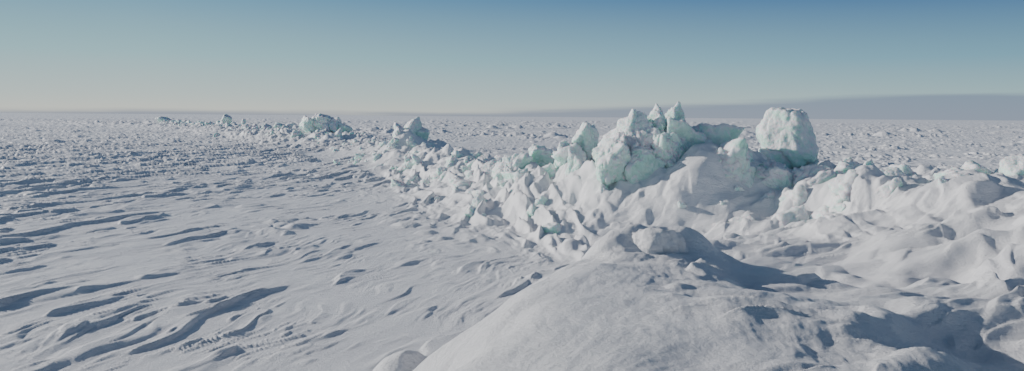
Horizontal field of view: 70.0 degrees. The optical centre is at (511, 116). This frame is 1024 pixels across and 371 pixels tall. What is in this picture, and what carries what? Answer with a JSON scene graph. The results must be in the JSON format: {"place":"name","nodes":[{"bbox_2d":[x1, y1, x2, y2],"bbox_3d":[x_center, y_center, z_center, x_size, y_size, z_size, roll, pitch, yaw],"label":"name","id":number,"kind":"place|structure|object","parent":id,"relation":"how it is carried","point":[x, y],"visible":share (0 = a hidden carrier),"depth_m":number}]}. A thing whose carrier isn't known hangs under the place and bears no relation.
{"place":"outdoors","nodes":[
{"label":"outdoors","id":0,"kind":"place"},
{"bbox_2d":[0,113,1023,370],"bbox_3d":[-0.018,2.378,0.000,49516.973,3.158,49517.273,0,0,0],"label":"snow covered sea ice ground","id":1,"kind":"structure","parent":0,"point":[138,243],"depth_m":16.94},
{"bbox_2d":[220,114,231,123],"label":"ice block","id":2,"kind":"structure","parent":1,"relation":"on","point":[226,118],"depth_m":159.14},
{"bbox_2d":[299,113,352,132],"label":"ice block","id":3,"kind":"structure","parent":1,"relation":"on","point":[321,121],"depth_m":93.86},
{"bbox_2d":[392,116,429,139],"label":"ice block","id":4,"kind":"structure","parent":1,"relation":"on","point":[414,125],"depth_m":66.45},
{"bbox_2d":[475,144,554,178],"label":"ice block","id":5,"kind":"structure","parent":1,"relation":"on","point":[540,155],"depth_m":32.42},
{"bbox_2d":[540,148,584,177],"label":"ice block","id":6,"kind":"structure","parent":1,"relation":"on","point":[575,160],"depth_m":25.99},
{"bbox_2d":[148,119,1023,233],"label":"pressure ridge ice rubble","id":7,"kind":"object","parent":1,"relation":"on","point":[840,187],"visible":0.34,"depth_m":23.21},
{"bbox_2d":[155,116,171,121],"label":"ice block","id":8,"kind":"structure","parent":7,"relation":"on","point":[160,118],"depth_m":199.23},
{"bbox_2d":[554,121,598,168],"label":"ice block","id":9,"kind":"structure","parent":7,"relation":"on","point":[585,137],"depth_m":28.50},
{"bbox_2d":[665,101,712,151],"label":"ice block","id":10,"kind":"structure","parent":7,"relation":"on","point":[683,129],"depth_m":24.29},
{"bbox_2d":[717,147,829,189],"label":"ice block","id":11,"kind":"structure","parent":7,"relation":"on","point":[779,178],"depth_m":22.77},
{"bbox_2d":[592,109,674,185],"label":"ice block","id":12,"kind":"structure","parent":1,"relation":"on","point":[623,150],"depth_m":23.64},
{"bbox_2d":[632,227,688,254],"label":"snow block","id":13,"kind":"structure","parent":1,"relation":"on","point":[656,241],"depth_m":10.35},
{"bbox_2d":[647,103,686,162],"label":"ice block","id":14,"kind":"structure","parent":1,"relation":"on","point":[668,146],"depth_m":23.78},
{"bbox_2d":[692,123,745,145],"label":"ice block","id":15,"kind":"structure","parent":1,"relation":"on","point":[719,134],"depth_m":24.82},
{"bbox_2d":[756,107,818,168],"bbox_3d":[9.720,0.842,25.903,2.135,2.352,2.218,0,0,0],"label":"ice boulder","id":16,"kind":"object","parent":1,"relation":"on","point":[787,136],"visible":0.78,"depth_m":25.24},
{"bbox_2d":[945,160,991,174],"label":"ice block","id":17,"kind":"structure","parent":1,"relation":"on","point":[969,164],"depth_m":19.71},
{"bbox_2d":[0,0,1023,120],"label":"sky","id":18,"kind":"structure","parent":0,"point":[825,59]}
]}

